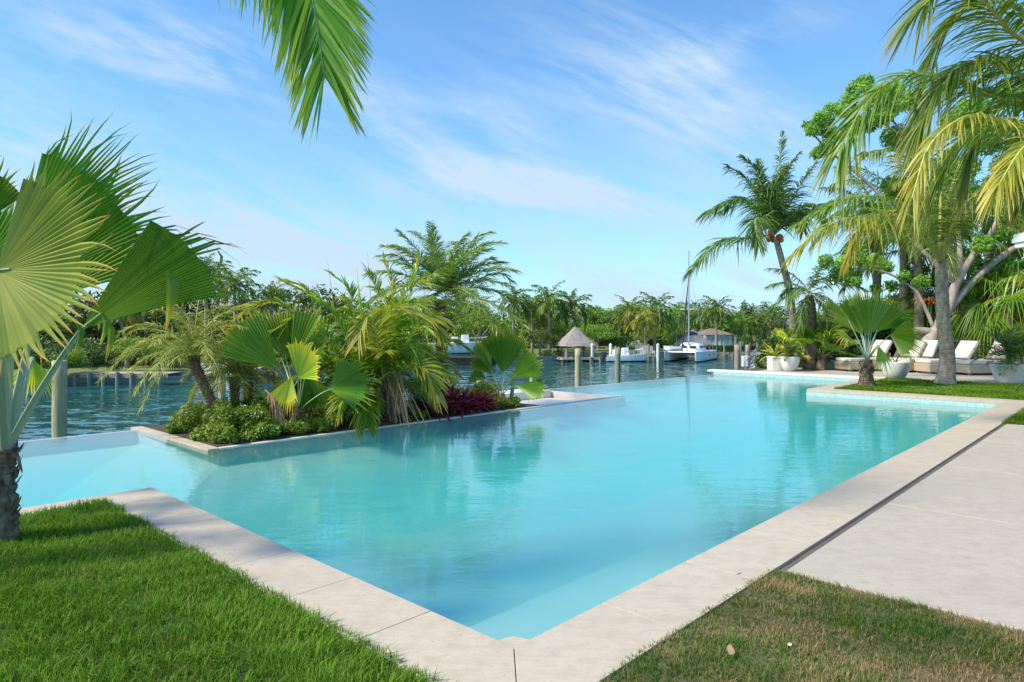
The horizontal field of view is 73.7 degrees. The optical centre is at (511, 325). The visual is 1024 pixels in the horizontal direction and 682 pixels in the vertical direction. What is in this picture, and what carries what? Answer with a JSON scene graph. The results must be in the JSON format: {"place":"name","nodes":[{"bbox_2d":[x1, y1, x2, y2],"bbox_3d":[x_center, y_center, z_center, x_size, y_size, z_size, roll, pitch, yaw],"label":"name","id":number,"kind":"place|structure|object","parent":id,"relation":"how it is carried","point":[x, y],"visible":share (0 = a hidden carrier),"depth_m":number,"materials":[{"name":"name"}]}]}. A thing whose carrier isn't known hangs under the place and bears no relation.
{"place":"outdoors","nodes":[
{"label":"outdoors","id":0,"kind":"place"},
{"bbox_2d":[37,346,92,369],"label":"bush","id":1,"kind":"object","parent":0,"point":[78,356],"visible":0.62,"depth_m":46.78,"materials":[{"name":"green plant"}]},
{"bbox_2d":[145,400,538,446],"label":"planter soil","id":2,"kind":"structure","parent":0,"point":[343,427],"depth_m":10.96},
{"bbox_2d":[96,299,263,413],"bbox_3d":[-5.109,0.503,10.589,2.528,2.287,2.063,0,0,23],"label":"pygmy date palm","id":3,"kind":"object","parent":2,"relation":"on","point":[197,342],"visible":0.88,"depth_m":10.38,"materials":[{"name":"green plant"}]},
{"bbox_2d":[165,421,200,432],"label":"shrub","id":4,"kind":"object","parent":2,"relation":"on","point":[173,427],"visible":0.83,"depth_m":10.34,"materials":[{"name":"green plant"}]},
{"bbox_2d":[175,401,213,426],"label":"shrub","id":5,"kind":"object","parent":2,"relation":"on","point":[191,414],"visible":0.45,"depth_m":10.35,"materials":[{"name":"green plant"}]},
{"bbox_2d":[194,398,242,437],"bbox_3d":[-4.180,1.349,9.941,0.722,0.583,0.754,0,0,43],"label":"shrub","id":6,"kind":"object","parent":2,"relation":"on","point":[220,413],"visible":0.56,"depth_m":9.84,"materials":[{"name":"green plant"}]},
{"bbox_2d":[204,422,243,443],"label":"shrub","id":7,"kind":"object","parent":2,"relation":"on","point":[217,433],"visible":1,"depth_m":9.45,"materials":[{"name":"green plant"}]},
{"bbox_2d":[181,329,289,408],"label":"pygmy date palm","id":8,"kind":"object","parent":2,"relation":"on","point":[234,387],"visible":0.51,"depth_m":10.93,"materials":[{"name":"green plant"}]},
{"bbox_2d":[191,337,293,404],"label":"pygmy date palm","id":9,"kind":"object","parent":2,"relation":"on","point":[265,381],"visible":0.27,"depth_m":11.29,"materials":[{"name":"green plant"}]},
{"bbox_2d":[228,404,282,436],"bbox_3d":[-3.793,1.394,10.044,0.756,0.492,0.567,0,0,-34],"label":"shrub","id":10,"kind":"object","parent":2,"relation":"on","point":[246,418],"visible":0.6,"depth_m":9.93,"materials":[{"name":"green plant"}]},
{"bbox_2d":[242,420,280,440],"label":"shrub","id":11,"kind":"object","parent":2,"relation":"on","point":[263,430],"visible":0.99,"depth_m":9.79,"materials":[{"name":"green plant"}]},
{"bbox_2d":[240,390,288,417],"bbox_3d":[-3.928,1.317,10.808,0.715,0.645,0.888,0,0,0],"label":"shrub","id":12,"kind":"object","parent":2,"relation":"on","point":[261,399],"visible":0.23,"depth_m":10.57,"materials":[{"name":"green plant"}]},
{"bbox_2d":[271,414,314,434],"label":"shrub","id":13,"kind":"object","parent":2,"relation":"on","point":[292,426],"visible":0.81,"depth_m":10.22,"materials":[{"name":"green plant"}]},
{"bbox_2d":[233,278,357,378],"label":"young coconut palm","id":14,"kind":"object","parent":2,"relation":"on","point":[324,323],"visible":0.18,"depth_m":12.51,"materials":[{"name":"green plant"}]},
{"bbox_2d":[216,307,379,420],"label":"fan palm","id":15,"kind":"object","parent":2,"relation":"on","point":[298,343],"visible":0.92,"depth_m":10.60,"materials":[{"name":"green plant"}]},
{"bbox_2d":[302,403,339,431],"bbox_3d":[-3.076,1.428,10.742,0.644,0.426,0.859,0,0,-35],"label":"shrub","id":16,"kind":"object","parent":2,"relation":"on","point":[318,417],"visible":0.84,"depth_m":10.61,"materials":[{"name":"green plant"}]},
{"bbox_2d":[232,263,440,446],"bbox_3d":[-3.224,0.460,12.062,4.138,3.232,2.975,0,0,0],"label":"young coconut palm","id":17,"kind":"object","parent":2,"relation":"on","point":[368,415],"visible":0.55,"depth_m":11.52,"materials":[{"name":"green plant"}]},
{"bbox_2d":[318,251,459,426],"bbox_3d":[-2.261,0.143,11.797,2.346,3.041,3.292,0,0,-18],"label":"young coconut palm","id":18,"kind":"object","parent":2,"relation":"on","point":[386,314],"visible":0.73,"depth_m":11.17,"materials":[{"name":"green plant"}]},
{"bbox_2d":[353,365,430,426],"bbox_3d":[-1.935,1.133,11.554,1.259,0.975,1.312,0,0,0],"label":"dry frond","id":19,"kind":"object","parent":2,"relation":"on","point":[396,396],"visible":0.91,"depth_m":11.44,"materials":[{"name":"plant"}]},
{"bbox_2d":[324,285,476,405],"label":"young coconut palm","id":20,"kind":"object","parent":2,"relation":"on","point":[429,333],"visible":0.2,"depth_m":13.92,"materials":[{"name":"green plant"}]},
{"bbox_2d":[370,342,465,408],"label":"young coconut palm","id":21,"kind":"object","parent":2,"relation":"on","point":[439,354],"visible":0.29,"depth_m":12.47,"materials":[{"name":"green plant"}]},
{"bbox_2d":[411,387,468,421],"bbox_3d":[-1.347,1.372,12.346,1.173,0.715,1.084,0,0,34],"label":"cordyline","id":22,"kind":"object","parent":2,"relation":"on","point":[449,404],"visible":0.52,"depth_m":12.29,"materials":[{"name":"purple plant"}]},
{"bbox_2d":[361,219,538,379],"bbox_3d":[-1.295,-0.258,14.268,3.649,3.775,3.538,0,0,0],"label":"date palm","id":23,"kind":"object","parent":2,"relation":"on","point":[448,276],"visible":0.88,"depth_m":13.98,"materials":[{"name":"green plant"}]},
{"bbox_2d":[443,385,480,419],"bbox_3d":[-0.875,1.401,12.748,0.816,0.600,0.901,0,0,-44],"label":"cordyline","id":24,"kind":"object","parent":2,"relation":"on","point":[464,399],"visible":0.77,"depth_m":12.65,"materials":[{"name":"purple plant"}]},
{"bbox_2d":[455,380,500,407],"bbox_3d":[-0.701,1.366,13.892,0.976,0.550,0.706,0,0,12],"label":"shrub","id":25,"kind":"object","parent":2,"relation":"on","point":[484,386],"visible":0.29,"depth_m":13.72,"materials":[{"name":"green plant"}]},
{"bbox_2d":[466,328,549,407],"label":"fan palm","id":26,"kind":"object","parent":2,"relation":"on","point":[503,352],"visible":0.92,"depth_m":13.64,"materials":[{"name":"green plant"}]},
{"bbox_2d":[218,395,622,449],"bbox_3d":[-0.681,1.769,12.668,0.085,0.262,9.530,0,0,43],"label":"pool edge","id":27,"kind":"object","parent":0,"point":[307,437],"visible":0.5,"depth_m":11.08,"materials":[{"name":"stone"}]},
{"bbox_2d":[15,393,951,639],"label":"pool floor","id":28,"kind":"structure","parent":0,"point":[496,531],"depth_m":8.79,"materials":[{"name":"paint"}]},
{"bbox_2d":[18,374,989,462],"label":"pool water","id":29,"kind":"structure","parent":0,"point":[684,395],"depth_m":13.65,"materials":[{"name":"blue liquid"}]},
{"bbox_2d":[0,386,1013,681],"bbox_3d":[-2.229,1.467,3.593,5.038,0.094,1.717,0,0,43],"label":"grass","id":30,"kind":"structure","parent":0,"point":[184,580],"depth_m":3.48,"materials":[{"name":"green plant"}]},
{"bbox_2d":[0,110,260,543],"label":"fan palm","id":31,"kind":"object","parent":30,"relation":"on","point":[67,228],"visible":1,"depth_m":4.76,"materials":[{"name":"green plant"}]},
{"bbox_2d":[74,250,222,360],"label":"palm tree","id":32,"kind":"object","parent":31,"relation":"hanging from","point":[172,286],"visible":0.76,"depth_m":4.85,"materials":[{"name":"green plant"}]},
{"bbox_2d":[218,0,377,145],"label":"overhead coconut palm","id":33,"kind":"object","parent":30,"relation":"on","point":[304,24],"visible":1,"depth_m":4.49,"materials":[{"name":"green plant"}]},
{"bbox_2d":[824,286,929,385],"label":"fan palm","id":34,"kind":"object","parent":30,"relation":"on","point":[869,315],"visible":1,"depth_m":16.96,"materials":[{"name":"green plant"}]},
{"bbox_2d":[881,361,910,378],"bbox_3d":[10.804,1.250,19.236,0.750,0.500,0.750,0,0,0],"label":"pot","id":35,"kind":"object","parent":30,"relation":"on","point":[900,370],"visible":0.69,"depth_m":18.97,"materials":[{"name":"ceramic"}]},
{"bbox_2d":[776,107,1022,384],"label":"coconut palm","id":36,"kind":"object","parent":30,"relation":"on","point":[940,238],"visible":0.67,"depth_m":17.07,"materials":[{"name":"green plant"}]},
{"bbox_2d":[834,378,1023,399],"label":"grass","id":37,"kind":"structure","parent":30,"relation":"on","point":[996,390],"depth_m":16.16,"materials":[{"name":"green plant"}]},
{"bbox_2d":[18,372,997,676],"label":"pool wall","id":38,"kind":"structure","parent":0,"point":[270,450],"depth_m":10.66,"materials":[{"name":"tile"}]},
{"bbox_2d":[131,426,219,454],"bbox_3d":[-5.048,1.674,10.111,2.945,0.072,0.160,0,0,43],"label":"planter coping","id":39,"kind":"object","parent":38,"relation":"on","point":[199,447],"visible":0.86,"depth_m":9.77,"materials":[{"name":"stone"}]},
{"bbox_2d":[707,369,885,378],"bbox_3d":[8.901,1.530,21.694,5.597,0.060,0.450,0,0,43],"label":"terrace coping","id":40,"kind":"object","parent":38,"relation":"on","point":[787,373],"visible":0.91,"depth_m":21.57,"materials":[{"name":"stone"}]},
{"bbox_2d":[0,0,1023,326],"label":"sky","id":41,"kind":"structure","parent":0,"point":[592,137],"materials":[{"name":"blue"}]},
{"bbox_2d":[13,327,1015,384],"bbox_3d":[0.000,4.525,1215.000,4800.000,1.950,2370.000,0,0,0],"label":"ground","id":42,"kind":"structure","parent":0,"point":[184,369],"depth_m":61.29,"materials":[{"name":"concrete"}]},
{"bbox_2d":[14,337,79,369],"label":"bush","id":43,"kind":"object","parent":42,"relation":"on","point":[56,347],"visible":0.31,"depth_m":47.07,"materials":[{"name":"green plant"}]},
{"bbox_2d":[39,312,121,344],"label":"broadleaf tree","id":44,"kind":"object","parent":42,"relation":"on","point":[72,327],"visible":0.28,"depth_m":59.33,"materials":[{"name":"green plant"}]},
{"bbox_2d":[58,337,115,367],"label":"bush","id":45,"kind":"object","parent":42,"relation":"on","point":[98,351],"visible":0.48,"depth_m":49.85,"materials":[{"name":"green plant"}]},
{"bbox_2d":[87,352,123,371],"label":"bush","id":46,"kind":"object","parent":42,"relation":"on","point":[97,362],"visible":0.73,"depth_m":50.16,"materials":[{"name":"green plant"}]},
{"bbox_2d":[97,299,137,367],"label":"coconut palm","id":47,"kind":"object","parent":42,"relation":"on","point":[124,319],"visible":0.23,"depth_m":57.91,"materials":[{"name":"green plant"}]},
{"bbox_2d":[112,334,167,361],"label":"bush","id":48,"kind":"object","parent":42,"relation":"on","point":[128,342],"visible":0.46,"depth_m":52.28,"materials":[{"name":"green plant"}]},
{"bbox_2d":[198,252,233,362],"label":"coconut palm","id":49,"kind":"object","parent":42,"relation":"on","point":[206,259],"visible":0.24,"depth_m":59.88,"materials":[{"name":"green plant"}]},
{"bbox_2d":[191,305,246,362],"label":"broadleaf tree","id":50,"kind":"object","parent":42,"relation":"on","point":[230,317],"visible":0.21,"depth_m":64.94,"materials":[{"name":"green plant"}]},
{"bbox_2d":[204,260,264,324],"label":"coconut palm","id":51,"kind":"object","parent":42,"relation":"on","point":[250,290],"visible":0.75,"depth_m":57.71,"materials":[{"name":"green plant"}]},
{"bbox_2d":[37,284,501,366],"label":"wood","id":52,"kind":"object","parent":42,"relation":"on","point":[302,297],"visible":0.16,"depth_m":65.93,"materials":[{"name":"green plant"}]},
{"bbox_2d":[253,281,293,316],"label":"coconut palm","id":53,"kind":"object","parent":42,"relation":"on","point":[275,306],"visible":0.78,"depth_m":59.65,"materials":[{"name":"green plant"}]},
{"bbox_2d":[452,310,509,340],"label":"broadleaf tree","id":54,"kind":"object","parent":42,"relation":"on","point":[473,322],"visible":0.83,"depth_m":83.86,"materials":[{"name":"green plant"}]},
{"bbox_2d":[493,286,533,332],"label":"coconut palm","id":55,"kind":"object","parent":42,"relation":"on","point":[519,299],"visible":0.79,"depth_m":83.52,"materials":[{"name":"green plant"}]},
{"bbox_2d":[516,293,547,353],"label":"coconut palm","id":56,"kind":"object","parent":42,"relation":"on","point":[528,317],"visible":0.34,"depth_m":87.83,"materials":[{"name":"green plant"}]},
{"bbox_2d":[519,327,561,355],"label":"broadleaf tree","id":57,"kind":"object","parent":42,"relation":"on","point":[546,336],"visible":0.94,"depth_m":79.97,"materials":[{"name":"green plant"}]},
{"bbox_2d":[524,280,573,353],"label":"coconut palm","id":58,"kind":"object","parent":42,"relation":"on","point":[549,299],"visible":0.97,"depth_m":83.62,"materials":[{"name":"green plant"}]},
{"bbox_2d":[552,288,596,347],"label":"coconut palm","id":59,"kind":"object","parent":42,"relation":"on","point":[575,307],"visible":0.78,"depth_m":85.49,"materials":[{"name":"green plant"}]},
{"bbox_2d":[555,326,595,361],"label":"gazebo","id":60,"kind":"object","parent":42,"relation":"on","point":[575,336],"visible":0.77,"depth_m":78.84,"materials":[{"name":"grey wood"}]},
{"bbox_2d":[447,301,748,348],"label":"wood","id":61,"kind":"object","parent":42,"relation":"on","point":[593,318],"visible":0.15,"depth_m":108.20,"materials":[{"name":"green plant"}]},
{"bbox_2d":[580,323,620,350],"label":"broadleaf tree","id":62,"kind":"object","parent":42,"relation":"on","point":[602,330],"visible":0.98,"depth_m":95.24,"materials":[{"name":"green plant"}]},
{"bbox_2d":[611,294,647,352],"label":"coconut palm","id":63,"kind":"object","parent":42,"relation":"on","point":[628,307],"visible":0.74,"depth_m":89.71,"materials":[{"name":"green plant"}]},
{"bbox_2d":[622,308,660,353],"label":"coconut palm","id":64,"kind":"object","parent":42,"relation":"on","point":[641,317],"visible":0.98,"depth_m":87.61,"materials":[{"name":"green plant"}]},
{"bbox_2d":[634,291,678,351],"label":"coconut palm","id":65,"kind":"object","parent":42,"relation":"on","point":[654,305],"visible":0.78,"depth_m":91.51,"materials":[{"name":"green plant"}]},
{"bbox_2d":[653,307,683,344],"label":"coconut palm","id":66,"kind":"object","parent":42,"relation":"on","point":[672,328],"visible":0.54,"depth_m":95.49,"materials":[{"name":"green plant"}]},
{"bbox_2d":[696,295,736,345],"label":"coconut palm","id":67,"kind":"object","parent":42,"relation":"on","point":[717,314],"visible":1,"depth_m":93.67,"materials":[{"name":"green plant"}]},
{"bbox_2d":[698,328,736,345],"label":"house","id":68,"kind":"structure","parent":42,"relation":"on","point":[709,335],"depth_m":97.40,"materials":[{"name":"white paint"}]},
{"bbox_2d":[727,311,757,350],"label":"coconut palm","id":69,"kind":"object","parent":42,"relation":"on","point":[744,327],"visible":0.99,"depth_m":95.63,"materials":[{"name":"green plant"}]},
{"bbox_2d":[746,312,770,340],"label":"coconut palm","id":70,"kind":"object","parent":42,"relation":"on","point":[761,326],"visible":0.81,"depth_m":96.49,"materials":[{"name":"green plant"}]},
{"bbox_2d":[13,356,1017,440],"bbox_3d":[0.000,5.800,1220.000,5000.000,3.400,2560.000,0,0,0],"label":"canal water","id":71,"kind":"structure","parent":0,"point":[93,408],"depth_m":43.37,"materials":[{"name":"blue liquid"}]},
{"bbox_2d":[51,360,67,437],"bbox_3d":[-10.273,3.185,15.500,0.310,4.831,0.310,0,0,0],"label":"mooring pile","id":72,"kind":"object","parent":71,"relation":"in","point":[59,411],"visible":0.37,"depth_m":15.38,"materials":[{"name":"grey wood"}]},
{"bbox_2d":[69,372,181,385],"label":"dock","id":73,"kind":"object","parent":71,"relation":"in","point":[117,376],"visible":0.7,"depth_m":47.00,"materials":[{"name":"grey wood"}]},
{"bbox_2d":[448,357,495,363],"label":"boat lift","id":74,"kind":"object","parent":71,"relation":"in","point":[460,360],"visible":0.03,"depth_m":73.97,"materials":[{"name":"metal"}]},
{"bbox_2d":[422,330,485,355],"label":"motorboat","id":75,"kind":"object","parent":74,"relation":"on","point":[464,351],"visible":0.35,"depth_m":70.80,"materials":[{"name":"white plastic"}]},
{"bbox_2d":[601,344,645,361],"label":"motorboat","id":76,"kind":"object","parent":71,"relation":"on","point":[625,356],"visible":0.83,"depth_m":76.95,"materials":[{"name":"white plastic"}]},
{"bbox_2d":[663,251,716,361],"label":"catamaran","id":77,"kind":"object","parent":71,"relation":"on","point":[700,351],"visible":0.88,"depth_m":80.91,"materials":[{"name":"white plastic"}]},
{"bbox_2d":[738,367,766,370],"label":"ground","id":78,"kind":"structure","parent":0,"point":[755,369],"depth_m":24.55,"materials":[{"name":"grey stone"}]},
{"bbox_2d":[19,378,1023,681],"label":"coping","id":79,"kind":"object","parent":78,"relation":"on","point":[597,642],"visible":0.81,"depth_m":3.96,"materials":[{"name":"stone"}]},
{"bbox_2d":[681,130,840,366],"bbox_3d":[9.390,-2.842,25.164,4.579,8.908,6.071,0,0,35],"label":"coconut palm","id":80,"kind":"object","parent":78,"relation":"on","point":[774,216],"visible":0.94,"depth_m":24.47,"materials":[{"name":"green plant"}]},
{"bbox_2d":[753,337,794,367],"bbox_3d":[9.683,0.972,25.129,1.402,1.209,1.524,0,0,0],"label":"shrub","id":81,"kind":"object","parent":78,"relation":"on","point":[770,342],"visible":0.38,"depth_m":24.92,"materials":[{"name":"green plant"}]},
{"bbox_2d":[779,425,1003,571],"bbox_3d":[4.576,1.610,7.300,0.078,0.180,8.850,0,0,43],"label":"drain channel","id":82,"kind":"object","parent":78,"relation":"on","point":[786,567],"visible":0.21,"depth_m":5.53,"materials":[{"name":"grey metal"}]},
{"bbox_2d":[801,72,1023,356],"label":"broadleaf tree","id":83,"kind":"object","parent":78,"relation":"on","point":[822,120],"visible":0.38,"depth_m":23.66,"materials":[{"name":"green plant"}]},
{"bbox_2d":[892,273,969,341],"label":"fan palm","id":84,"kind":"object","parent":78,"relation":"on","point":[927,323],"visible":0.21,"depth_m":25.58,"materials":[{"name":"green plant"}]},
{"bbox_2d":[912,279,1016,358],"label":"fan palm","id":85,"kind":"object","parent":78,"relation":"on","point":[984,298],"visible":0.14,"depth_m":24.73,"materials":[{"name":"green plant"}]},
{"bbox_2d":[951,264,1023,362],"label":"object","id":86,"kind":"object","parent":78,"relation":"on","point":[1006,316],"visible":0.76,"depth_m":23.15,"materials":[{"name":"green plant"}]},
{"bbox_2d":[957,241,1023,363],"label":"fan palm","id":87,"kind":"object","parent":78,"relation":"on","point":[1015,255],"visible":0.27,"depth_m":24.17,"materials":[{"name":"green plant"}]},
{"bbox_2d":[600,422,1023,681],"bbox_3d":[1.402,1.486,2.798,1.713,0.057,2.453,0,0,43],"label":"grass","id":88,"kind":"structure","parent":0,"point":[919,631],"depth_m":3.22,"materials":[{"name":"green plant"}]},
{"bbox_2d":[760,367,1023,383],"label":"terrace","id":89,"kind":"structure","parent":0,"point":[983,377],"depth_m":21.10,"materials":[{"name":"stone"}]},
{"bbox_2d":[779,356,799,370],"bbox_3d":[9.232,1.257,22.700,0.655,0.486,0.655,0,0,0],"label":"pot","id":90,"kind":"object","parent":89,"relation":"on","point":[791,364],"visible":0.93,"depth_m":22.47,"materials":[{"name":"ceramic"}]},
{"bbox_2d":[773,338,805,361],"bbox_3d":[9.218,0.779,22.685,1.116,0.832,1.269,0,0,0],"label":"cycad","id":91,"kind":"object","parent":90,"relation":"in","point":[789,350],"visible":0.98,"depth_m":22.59,"materials":[{"name":"green plant"}]},
{"bbox_2d":[775,325,835,369],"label":"fan palm","id":92,"kind":"object","parent":89,"relation":"on","point":[807,334],"visible":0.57,"depth_m":23.32,"materials":[{"name":"green plant"}]},
{"bbox_2d":[762,251,870,369],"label":"coconut palm","id":93,"kind":"object","parent":89,"relation":"on","point":[809,318],"visible":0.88,"depth_m":23.32,"materials":[{"name":"green plant"}]},
{"bbox_2d":[791,325,859,369],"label":"fan palm","id":94,"kind":"object","parent":89,"relation":"on","point":[827,336],"visible":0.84,"depth_m":22.87,"materials":[{"name":"green plant"}]},
{"bbox_2d":[816,320,864,359],"bbox_3d":[12.349,0.655,26.131,2.130,1.846,1.942,0,0,0],"label":"shrub","id":95,"kind":"object","parent":89,"relation":"on","point":[850,334],"visible":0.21,"depth_m":25.64,"materials":[{"name":"green plant"}]},
{"bbox_2d":[835,340,892,371],"bbox_3d":[11.831,0.986,22.936,1.750,1.028,0.720,0,0,-14],"label":"sun lounger","id":96,"kind":"object","parent":89,"relation":"on","point":[850,364],"visible":0.44,"depth_m":22.77,"materials":[{"name":"fabric"}]},
{"bbox_2d":[808,164,949,341],"bbox_3d":[14.355,-2.546,26.626,5.163,8.320,5.901,0,0,35],"label":"coconut palm","id":97,"kind":"object","parent":89,"relation":"on","point":[878,276],"visible":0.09,"depth_m":26.87,"materials":[{"name":"green plant"}]},
{"bbox_2d":[814,135,982,356],"bbox_3d":[14.804,-2.537,26.086,5.656,8.280,6.185,0,0,0],"label":"coconut palm","id":98,"kind":"object","parent":89,"relation":"on","point":[903,290],"visible":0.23,"depth_m":25.91,"materials":[{"name":"green plant"}]},
{"bbox_2d":[892,340,937,372],"bbox_3d":[13.333,0.986,22.623,1.750,1.028,0.720,0,0,-29],"label":"sun lounger","id":99,"kind":"object","parent":89,"relation":"on","point":[930,353],"visible":0.31,"depth_m":22.67,"materials":[{"name":"fabric"}]},
{"bbox_2d":[837,185,1009,338],"bbox_3d":[14.727,-1.671,24.886,5.277,6.545,4.406,0,0,20],"label":"coconut palm","id":100,"kind":"object","parent":89,"relation":"on","point":[917,266],"visible":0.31,"depth_m":24.87,"materials":[{"name":"green plant"}]},
{"bbox_2d":[914,341,978,373],"bbox_3d":[13.840,0.986,21.734,1.750,1.028,0.720,0,0,-7],"label":"sun lounger","id":101,"kind":"object","parent":89,"relation":"on","point":[964,350],"visible":0.52,"depth_m":21.58,"materials":[{"name":"fabric"}]},
{"bbox_2d":[956,341,1006,374],"bbox_3d":[14.630,0.986,21.180,1.750,1.028,0.720,0,0,-11],"label":"sun lounger","id":102,"kind":"object","parent":89,"relation":"on","point":[976,366],"visible":0.31,"depth_m":20.80,"materials":[{"name":"fabric"}]},
{"bbox_2d":[988,363,1023,383],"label":"pot","id":103,"kind":"object","parent":89,"relation":"on","point":[1013,377],"visible":0.81,"depth_m":17.74,"materials":[{"name":"ceramic"}]},
{"bbox_2d":[968,324,1023,376],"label":"cycad","id":104,"kind":"object","parent":103,"relation":"in","point":[1009,345],"visible":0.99,"depth_m":17.90,"materials":[{"name":"green plant"}]},
{"bbox_2d":[786,424,1023,631],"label":"paving","id":105,"kind":"structure","parent":0,"point":[949,536],"depth_m":4.69,"materials":[{"name":"beige concrete"}]},
{"bbox_2d":[805,0,1023,252],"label":"coconut palm","id":106,"kind":"object","parent":105,"relation":"on","point":[949,82],"visible":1,"depth_m":9.39,"materials":[{"name":"green plant"}]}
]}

